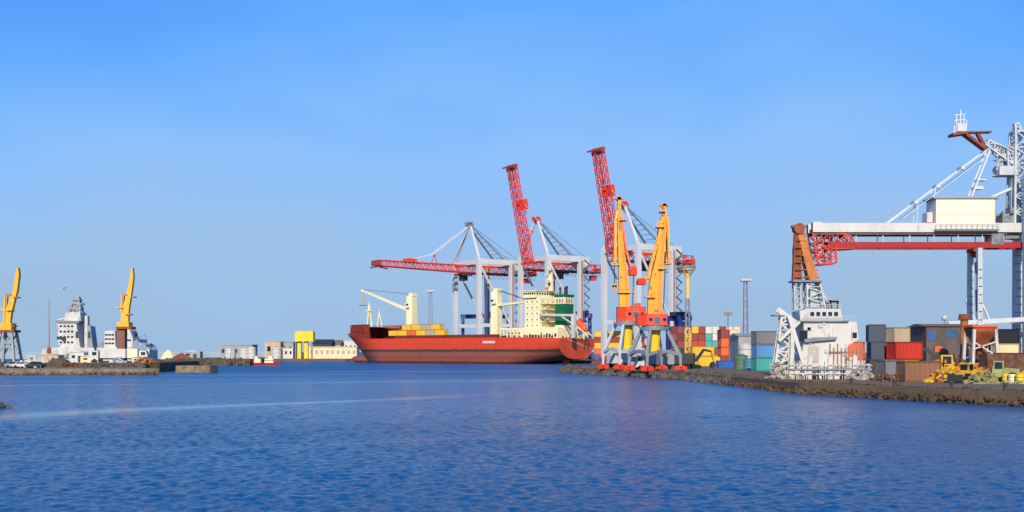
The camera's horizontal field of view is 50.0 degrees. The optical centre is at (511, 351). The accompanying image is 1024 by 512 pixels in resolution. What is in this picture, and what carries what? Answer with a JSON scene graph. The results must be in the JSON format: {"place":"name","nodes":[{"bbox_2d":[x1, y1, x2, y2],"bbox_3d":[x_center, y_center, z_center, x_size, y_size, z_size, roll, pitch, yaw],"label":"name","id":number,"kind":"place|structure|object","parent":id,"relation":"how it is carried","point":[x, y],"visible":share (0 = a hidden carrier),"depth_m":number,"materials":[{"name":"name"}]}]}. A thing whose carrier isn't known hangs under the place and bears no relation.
{"place":"outdoors","nodes":[
{"label":"outdoors","id":0,"kind":"place"},
{"bbox_2d":[69,351,87,362],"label":"shed","id":1,"kind":"structure","parent":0,"point":[74,357],"depth_m":274.50,"materials":[{"name":"white paint"}]},
{"bbox_2d":[0,367,158,374],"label":"pier ground","id":2,"kind":"structure","parent":0,"point":[48,370],"depth_m":240.00,"materials":[{"name":"concrete"}]},
{"bbox_2d":[25,362,45,367],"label":"parked car","id":3,"kind":"object","parent":2,"relation":"on","point":[36,364],"visible":0.98,"depth_m":249.22,"materials":[{"name":"metal"}]},
{"bbox_2d":[56,362,87,367],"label":"scrap heap","id":4,"kind":"object","parent":2,"relation":"on","point":[70,365],"visible":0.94,"depth_m":257.38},
{"bbox_2d":[0,371,160,374],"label":"rubble","id":5,"kind":"object","parent":2,"relation":"on","point":[106,373],"visible":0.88,"depth_m":239.66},
{"bbox_2d":[89,362,117,367],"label":"scrap heap","id":6,"kind":"object","parent":2,"relation":"on","point":[104,365],"visible":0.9,"depth_m":255.25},
{"bbox_2d":[80,355,102,362],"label":"shed","id":7,"kind":"structure","parent":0,"point":[85,358],"depth_m":273.50,"materials":[{"name":"white paint"}]},
{"bbox_2d":[0,361,198,371],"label":"embankment","id":8,"kind":"structure","parent":0,"point":[164,366],"depth_m":281.17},
{"bbox_2d":[0,268,22,361],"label":"harbour crane","id":9,"kind":"object","parent":8,"relation":"on","point":[7,325],"visible":0.95,"depth_m":287.40,"materials":[{"name":"metal"}]},
{"bbox_2d":[20,354,36,362],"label":"scrap heap","id":10,"kind":"object","parent":8,"relation":"on","point":[30,358],"visible":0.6,"depth_m":275.60,"materials":[{"name":"white paint"}]},
{"bbox_2d":[35,356,50,362],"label":"spoil heap","id":11,"kind":"object","parent":8,"relation":"on","point":[43,359],"visible":0.91,"depth_m":271.05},
{"bbox_2d":[47,316,50,353],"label":"mast","id":12,"kind":"object","parent":8,"relation":"on","point":[48,349],"visible":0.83,"depth_m":299.88,"materials":[{"name":"metal"}]},
{"bbox_2d":[41,354,62,359],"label":"shed","id":13,"kind":"structure","parent":8,"relation":"on","point":[52,356],"depth_m":272.50,"materials":[{"name":"metal"}]},
{"bbox_2d":[48,357,70,362],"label":"spoil heap","id":14,"kind":"object","parent":8,"relation":"on","point":[60,359],"visible":0.95,"depth_m":269.99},
{"bbox_2d":[0,361,146,367],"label":"riprap","id":15,"kind":"object","parent":8,"relation":"on","point":[130,364],"visible":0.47,"depth_m":266.68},
{"bbox_2d":[90,349,126,361],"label":"truck","id":16,"kind":"object","parent":8,"relation":"on","point":[101,354],"visible":0.78,"depth_m":272.85,"materials":[{"name":"metal"}]},
{"bbox_2d":[116,268,136,360],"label":"harbour crane","id":17,"kind":"object","parent":8,"relation":"on","point":[124,325],"visible":0.97,"depth_m":285.40,"materials":[{"name":"metal"}]},
{"bbox_2d":[127,349,149,358],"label":"truck","id":18,"kind":"object","parent":8,"relation":"on","point":[131,353],"visible":0.45,"depth_m":273.98,"materials":[{"name":"metal"}]},
{"bbox_2d":[133,356,156,362],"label":"scrap heap","id":19,"kind":"object","parent":8,"relation":"on","point":[139,359],"visible":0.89,"depth_m":269.33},
{"bbox_2d":[183,350,202,358],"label":"shed","id":20,"kind":"structure","parent":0,"point":[194,354],"depth_m":423.00,"materials":[{"name":"white paint"}]},
{"bbox_2d":[219,345,257,357],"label":"warehouse","id":21,"kind":"structure","parent":0,"point":[224,347],"depth_m":640.00,"materials":[{"name":"grey paint"}]},
{"bbox_2d":[264,341,284,357],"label":"warehouse","id":22,"kind":"structure","parent":0,"point":[269,345],"depth_m":640.00,"materials":[{"name":"beige paint"}]},
{"bbox_2d":[282,348,294,358],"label":"warehouse","id":23,"kind":"structure","parent":0,"point":[288,353],"depth_m":618.00,"materials":[{"name":"white paint"}]},
{"bbox_2d":[282,342,296,357],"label":"warehouse","id":24,"kind":"structure","parent":0,"point":[288,344],"depth_m":645.00,"materials":[{"name":"grey paint"}]},
{"bbox_2d":[312,339,335,346],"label":"warehouse","id":25,"kind":"structure","parent":0,"point":[324,343],"depth_m":661.34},
{"bbox_2d":[309,347,359,358],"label":"warehouse","id":26,"kind":"structure","parent":0,"point":[334,352],"depth_m":614.00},
{"bbox_2d":[343,340,357,346],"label":"warehouse","id":27,"kind":"structure","parent":0,"point":[349,343],"depth_m":700.00,"materials":[{"name":"white paint"}]},
{"bbox_2d":[0,352,1023,511],"bbox_3d":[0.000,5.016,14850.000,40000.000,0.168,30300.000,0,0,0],"label":"water","id":28,"kind":"structure","parent":0,"point":[316,436],"depth_m":59.04,"materials":[{"name":"blue liquid"}]},
{"bbox_2d":[42,296,97,359],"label":"moored ship","id":29,"kind":"object","parent":28,"relation":"on","point":[75,333],"visible":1,"depth_m":342.40,"materials":[{"name":"grey metal"}]},
{"bbox_2d":[97,329,157,360],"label":"moored ship","id":30,"kind":"object","parent":28,"relation":"on","point":[134,341],"visible":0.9,"depth_m":342.00,"materials":[{"name":"white paint"}]},
{"bbox_2d":[0,352,264,358],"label":"harbour mole","id":31,"kind":"object","parent":28,"relation":"in","point":[8,355],"depth_m":800.02,"materials":[{"name":"concrete"}]},
{"bbox_2d":[175,365,217,372],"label":"mooring dolphin","id":32,"kind":"object","parent":28,"relation":"in","point":[196,368],"visible":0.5,"depth_m":264.11,"materials":[{"name":"concrete"}]},
{"bbox_2d":[158,359,263,364],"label":"breakwater","id":33,"kind":"object","parent":28,"relation":"in","point":[245,360],"visible":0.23,"depth_m":411.00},
{"bbox_2d":[160,350,174,358],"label":"sand heap","id":34,"kind":"object","parent":33,"relation":"on","point":[168,354],"visible":0.89,"depth_m":418.70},
{"bbox_2d":[159,357,250,364],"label":"riprap","id":35,"kind":"object","parent":33,"relation":"on","point":[227,362],"visible":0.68,"depth_m":410.67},
{"bbox_2d":[262,356,279,364],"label":"boat","id":36,"kind":"object","parent":28,"relation":"on","point":[270,361],"visible":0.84,"depth_m":411.35,"materials":[{"name":"white paint"}]},
{"bbox_2d":[348,261,594,363],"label":"cargo ship","id":37,"kind":"object","parent":28,"relation":"on","point":[550,333],"visible":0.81,"depth_m":470.26,"materials":[{"name":"orange paint"}]},
{"bbox_2d":[435,330,447,334],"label":"shipping container","id":38,"kind":"object","parent":37,"relation":"on","point":[441,332],"visible":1,"depth_m":494.40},
{"bbox_2d":[431,324,443,329],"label":"shipping container","id":39,"kind":"object","parent":38,"relation":"on","point":[437,326],"visible":1,"depth_m":496.30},
{"bbox_2d":[576,318,587,331],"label":"lifeboat","id":40,"kind":"object","parent":37,"relation":"on","point":[581,324],"visible":1,"depth_m":453.00,"materials":[{"name":"orange paint"}]},
{"bbox_2d":[0,0,1023,351],"label":"sky","id":41,"kind":"structure","parent":0,"point":[250,162],"materials":[{"name":"blue"}]},
{"bbox_2d":[210,355,1023,402],"bbox_3d":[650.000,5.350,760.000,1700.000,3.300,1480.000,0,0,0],"label":"quay ground","id":42,"kind":"structure","parent":0,"point":[1005,395],"depth_m":126.38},
{"bbox_2d":[225,348,235,358],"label":"storage tank","id":43,"kind":"object","parent":42,"relation":"on","point":[229,352],"visible":0.89,"depth_m":613.54,"materials":[{"name":"metal"}]},
{"bbox_2d":[239,348,247,358],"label":"storage tank","id":44,"kind":"object","parent":42,"relation":"on","point":[243,353],"visible":0.94,"depth_m":613.73,"materials":[{"name":"metal"}]},
{"bbox_2d":[247,347,255,358],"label":"storage tank","id":45,"kind":"object","parent":42,"relation":"on","point":[251,352],"visible":0.92,"depth_m":614.04,"materials":[{"name":"metal"}]},
{"bbox_2d":[272,347,281,358],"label":"storage tank","id":46,"kind":"object","parent":42,"relation":"on","point":[276,352],"visible":0.94,"depth_m":613.73,"materials":[{"name":"metal"}]},
{"bbox_2d":[295,331,314,358],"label":"yellow hopper","id":47,"kind":"object","parent":42,"relation":"on","point":[306,337],"visible":1,"depth_m":612.75,"materials":[{"name":"paint"}]},
{"bbox_2d":[370,220,536,334],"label":"gantry crane","id":48,"kind":"object","parent":42,"relation":"on","point":[484,267],"visible":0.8,"depth_m":533.92,"materials":[{"name":"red metal"}]},
{"bbox_2d":[461,312,507,334],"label":"yard crane","id":49,"kind":"object","parent":42,"relation":"on","point":[467,316],"visible":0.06,"depth_m":585.40,"materials":[{"name":"metal"}]},
{"bbox_2d":[502,164,600,359],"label":"gantry crane","id":50,"kind":"object","parent":42,"relation":"on","point":[580,264],"visible":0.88,"depth_m":513.19,"materials":[{"name":"red metal"}]},
{"bbox_2d":[575,310,591,358],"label":"yard crane","id":51,"kind":"object","parent":42,"relation":"on","point":[585,314],"visible":0.41,"depth_m":555.45,"materials":[{"name":"metal"}]},
{"bbox_2d":[597,196,655,369],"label":"portal crane","id":52,"kind":"object","parent":42,"relation":"on","point":[626,312],"visible":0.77,"depth_m":235.04,"materials":[{"name":"yellow metal"}]},
{"bbox_2d":[607,353,645,367],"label":"truck","id":53,"kind":"object","parent":42,"relation":"on","point":[612,359],"visible":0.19,"depth_m":248.30,"materials":[{"name":"metal"}]},
{"bbox_2d":[587,147,695,360],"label":"gantry crane","id":54,"kind":"object","parent":42,"relation":"on","point":[637,250],"visible":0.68,"depth_m":460.91,"materials":[{"name":"red metal"}]},
{"bbox_2d":[558,364,737,384],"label":"riprap","id":55,"kind":"object","parent":42,"relation":"on","point":[682,376],"visible":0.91,"depth_m":206.68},
{"bbox_2d":[631,353,673,369],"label":"truck","id":56,"kind":"object","parent":42,"relation":"on","point":[638,361],"visible":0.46,"depth_m":224.91,"materials":[{"name":"metal"}]},
{"bbox_2d":[622,202,686,370],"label":"portal crane","id":57,"kind":"object","parent":42,"relation":"on","point":[653,320],"visible":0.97,"depth_m":213.00,"materials":[{"name":"yellow metal"}]},
{"bbox_2d":[656,353,694,368],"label":"truck","id":58,"kind":"object","parent":42,"relation":"on","point":[688,360],"visible":0.42,"depth_m":235.96,"materials":[{"name":"metal"}]},
{"bbox_2d":[666,312,691,349],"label":"yard crane","id":59,"kind":"object","parent":42,"relation":"on","point":[678,318],"visible":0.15,"depth_m":427.78,"materials":[{"name":"metal"}]},
{"bbox_2d":[679,264,695,352],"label":"light tower","id":60,"kind":"structure","parent":42,"relation":"on","point":[682,268],"depth_m":395.30,"materials":[{"name":"yellow metal"}]},
{"bbox_2d":[692,349,715,368],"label":"excavator","id":61,"kind":"object","parent":42,"relation":"on","point":[711,365],"visible":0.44,"depth_m":246.42,"materials":[{"name":"yellow metal"}]},
{"bbox_2d":[695,356,719,365],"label":"shipping container","id":62,"kind":"object","parent":42,"relation":"on","point":[705,360],"visible":0.52,"depth_m":284.79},
{"bbox_2d":[720,356,728,359],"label":"shipping container","id":63,"kind":"object","parent":42,"relation":"on","point":[724,357],"visible":0.34,"depth_m":327.10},
{"bbox_2d":[717,347,728,355],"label":"shipping container","id":64,"kind":"object","parent":63,"relation":"on","point":[722,351],"visible":1,"depth_m":327.19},
{"bbox_2d":[717,338,728,346],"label":"shipping container","id":65,"kind":"object","parent":64,"relation":"on","point":[722,342],"visible":0.96,"depth_m":327.04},
{"bbox_2d":[717,330,728,337],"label":"shipping container","id":66,"kind":"object","parent":65,"relation":"on","point":[722,333],"visible":0.94,"depth_m":327.16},
{"bbox_2d":[716,360,733,367],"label":"shipping container","id":67,"kind":"object","parent":42,"relation":"on","point":[724,363],"visible":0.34,"depth_m":260.82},
{"bbox_2d":[734,354,747,368],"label":"storage bin","id":68,"kind":"object","parent":42,"relation":"on","point":[739,361],"visible":0.82,"depth_m":238.72,"materials":[{"name":"green metal"}]},
{"bbox_2d":[739,343,750,357],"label":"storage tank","id":69,"kind":"object","parent":42,"relation":"on","point":[745,348],"visible":0.47,"depth_m":260.72,"materials":[{"name":"metal"}]},
{"bbox_2d":[740,275,750,332],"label":"light tower","id":70,"kind":"structure","parent":42,"relation":"on","point":[744,290],"depth_m":399.33,"materials":[{"name":"grey metal"}]},
{"bbox_2d":[743,358,750,369],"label":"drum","id":71,"kind":"object","parent":42,"relation":"on","point":[747,364],"visible":0.66,"depth_m":231.02,"materials":[{"name":"teal paint"}]},
{"bbox_2d":[751,358,784,370],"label":"shipping container","id":72,"kind":"object","parent":42,"relation":"on","point":[760,364],"visible":0.56,"depth_m":213.57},
{"bbox_2d":[751,344,784,357],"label":"shipping container","id":73,"kind":"object","parent":72,"relation":"on","point":[762,350],"visible":0.7,"depth_m":213.82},
{"bbox_2d":[751,331,784,343],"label":"shipping container","id":74,"kind":"object","parent":73,"relation":"on","point":[763,337],"visible":0.74,"depth_m":213.90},
{"bbox_2d":[765,362,792,378],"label":"scrap heap","id":75,"kind":"object","parent":42,"relation":"on","point":[777,371],"visible":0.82,"depth_m":149.40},
{"bbox_2d":[770,223,871,378],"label":"dock crane","id":76,"kind":"object","parent":42,"relation":"on","point":[825,336],"visible":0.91,"depth_m":149.60,"materials":[{"name":"white paint"}]},
{"bbox_2d":[846,360,863,376],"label":"shipping container","id":77,"kind":"object","parent":42,"relation":"on","point":[858,362],"visible":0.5,"depth_m":157.41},
{"bbox_2d":[846,342,864,359],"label":"shipping container","id":78,"kind":"object","parent":77,"relation":"on","point":[853,344],"visible":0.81,"depth_m":157.23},
{"bbox_2d":[844,363,879,379],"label":"scrap heap","id":79,"kind":"object","parent":42,"relation":"on","point":[859,375],"visible":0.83,"depth_m":145.35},
{"bbox_2d":[866,359,885,374],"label":"shipping container","id":80,"kind":"object","parent":42,"relation":"on","point":[871,362],"visible":0.24,"depth_m":162.35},
{"bbox_2d":[867,342,885,358],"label":"shipping container","id":81,"kind":"object","parent":80,"relation":"on","point":[876,350],"visible":0.9,"depth_m":162.21,"materials":[{"name":"metal"}]},
{"bbox_2d":[866,324,885,341],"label":"shipping container","id":82,"kind":"object","parent":81,"relation":"on","point":[875,332],"visible":0.98,"depth_m":162.17,"materials":[{"name":"metal"}]},
{"bbox_2d":[871,371,898,381],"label":"scrap heap","id":83,"kind":"object","parent":42,"relation":"on","point":[885,377],"visible":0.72,"depth_m":137.35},
{"bbox_2d":[875,360,903,377],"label":"shipping container","id":84,"kind":"object","parent":42,"relation":"on","point":[887,366],"visible":0.5,"depth_m":148.91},
{"bbox_2d":[806,110,1023,352],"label":"gantry crane","id":85,"kind":"object","parent":42,"relation":"on","point":[959,216],"visible":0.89,"depth_m":198.21,"materials":[{"name":"metal"}]},
{"bbox_2d":[896,361,940,381],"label":"shipping container","id":86,"kind":"object","parent":42,"relation":"on","point":[913,371],"visible":0.78,"depth_m":134.90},
{"bbox_2d":[923,347,955,365],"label":"excavator","id":87,"kind":"object","parent":42,"relation":"on","point":[931,353],"visible":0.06,"depth_m":166.90,"materials":[{"name":"grey metal"}]},
{"bbox_2d":[908,324,971,360],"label":"warehouse","id":88,"kind":"structure","parent":42,"relation":"on","point":[937,340],"depth_m":192.00,"materials":[{"name":"metal"}]},
{"bbox_2d":[923,367,963,382],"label":"scrap heap","id":89,"kind":"object","parent":42,"relation":"on","point":[946,371],"visible":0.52,"depth_m":133.57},
{"bbox_2d":[939,355,957,370],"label":"wheel loader","id":90,"kind":"object","parent":42,"relation":"on","point":[948,358],"visible":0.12,"depth_m":149.17,"materials":[{"name":"yellow metal"}]},
{"bbox_2d":[943,363,982,382],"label":"wheel loader","id":91,"kind":"object","parent":42,"relation":"on","point":[966,370],"visible":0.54,"depth_m":131.38,"materials":[{"name":"yellow metal"}]},
{"bbox_2d":[958,314,970,358],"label":"rusty stack","id":92,"kind":"object","parent":42,"relation":"on","point":[963,318],"visible":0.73,"depth_m":179.56,"materials":[{"name":"metal"}]},
{"bbox_2d":[962,325,998,362],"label":"loading hopper","id":93,"kind":"object","parent":42,"relation":"on","point":[980,337],"visible":0.84,"depth_m":170.42,"materials":[{"name":"metal"}]},
{"bbox_2d":[962,372,1022,383],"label":"scrap heap","id":94,"kind":"object","parent":42,"relation":"on","point":[984,378],"visible":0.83,"depth_m":127.50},
{"bbox_2d":[972,361,1019,380],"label":"wheel loader","id":95,"kind":"object","parent":42,"relation":"on","point":[997,368],"visible":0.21,"depth_m":131.28,"materials":[{"name":"green paint"}]},
{"bbox_2d":[978,354,1023,370],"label":"shipping container","id":96,"kind":"object","parent":42,"relation":"on","point":[1009,360],"visible":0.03,"depth_m":144.73,"materials":[{"name":"metal"}]},
{"bbox_2d":[1015,374,1023,383],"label":"drum","id":97,"kind":"object","parent":42,"relation":"on","point":[1019,377],"visible":0.98,"depth_m":127.64,"materials":[{"name":"yellow paint"}]},
{"bbox_2d":[729,333,750,359],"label":"warehouse","id":98,"kind":"structure","parent":0,"point":[737,340],"depth_m":302.96,"materials":[{"name":"grey metal"}]},
{"bbox_2d":[732,376,1023,405],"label":"bank","id":99,"kind":"structure","parent":0,"point":[967,402],"depth_m":112.01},
{"bbox_2d":[727,374,1023,406],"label":"rubble","id":100,"kind":"object","parent":99,"relation":"on","point":[858,393],"visible":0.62,"depth_m":120.01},
{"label":"shipping container","id":101,"kind":"object","parent":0,"visible":0},
{"bbox_2d":[691,341,697,345],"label":"shipping container","id":102,"kind":"object","parent":101,"relation":"on","point":[694,343],"visible":0.5,"depth_m":397.16,"materials":[{"name":"red metal"}]},
{"bbox_2d":[692,334,697,340],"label":"shipping container","id":103,"kind":"object","parent":102,"relation":"on","point":[694,337],"visible":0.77,"depth_m":397.18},
{"bbox_2d":[690,326,698,333],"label":"shipping container","id":104,"kind":"object","parent":103,"relation":"on","point":[694,329],"visible":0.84,"depth_m":396.86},
{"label":"shipping container","id":105,"kind":"object","parent":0,"visible":0},
{"bbox_2d":[690,346,713,355],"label":"shipping container","id":106,"kind":"object","parent":105,"relation":"on","point":[696,350],"visible":0.66,"depth_m":294.92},
{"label":"shipping container","id":107,"kind":"object","parent":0,"visible":0},
{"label":"shipping container","id":108,"kind":"object","parent":107,"relation":"on","visible":0},
{"bbox_2d":[886,327,909,341],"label":"shipping container","id":109,"kind":"object","parent":108,"relation":"on","point":[897,334],"visible":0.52,"depth_m":181.03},
{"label":"shipping container","id":110,"kind":"object","parent":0,"visible":0},
{"bbox_2d":[886,342,922,359],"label":"shipping container","id":111,"kind":"object","parent":110,"relation":"on","point":[904,350],"visible":1,"depth_m":159.00,"materials":[{"name":"red metal"}]},
{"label":"shipping container","id":112,"kind":"object","parent":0,"visible":0},
{"bbox_2d":[990,344,1018,353],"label":"shipping container","id":113,"kind":"object","parent":112,"relation":"on","point":[1008,348],"visible":0.54,"depth_m":194.98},
{"bbox_2d":[990,329,1018,343],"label":"shipping container","id":114,"kind":"object","parent":113,"relation":"on","point":[1008,336],"visible":0.83,"depth_m":194.89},
{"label":"shipping container","id":115,"kind":"object","parent":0,"visible":0},
{"bbox_2d":[594,349,614,353],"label":"shipping container","id":116,"kind":"object","parent":115,"relation":"on","point":[597,351],"visible":0.26,"depth_m":483.88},
{"bbox_2d":[594,343,618,348],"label":"shipping container","id":117,"kind":"object","parent":116,"relation":"on","point":[598,345],"visible":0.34,"depth_m":483.88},
{"bbox_2d":[594,337,619,342],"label":"shipping container","id":118,"kind":"object","parent":117,"relation":"on","point":[613,339],"visible":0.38,"depth_m":484.08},
{"bbox_2d":[594,331,620,336],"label":"shipping container","id":119,"kind":"object","parent":118,"relation":"on","point":[615,334],"visible":0.51,"depth_m":483.94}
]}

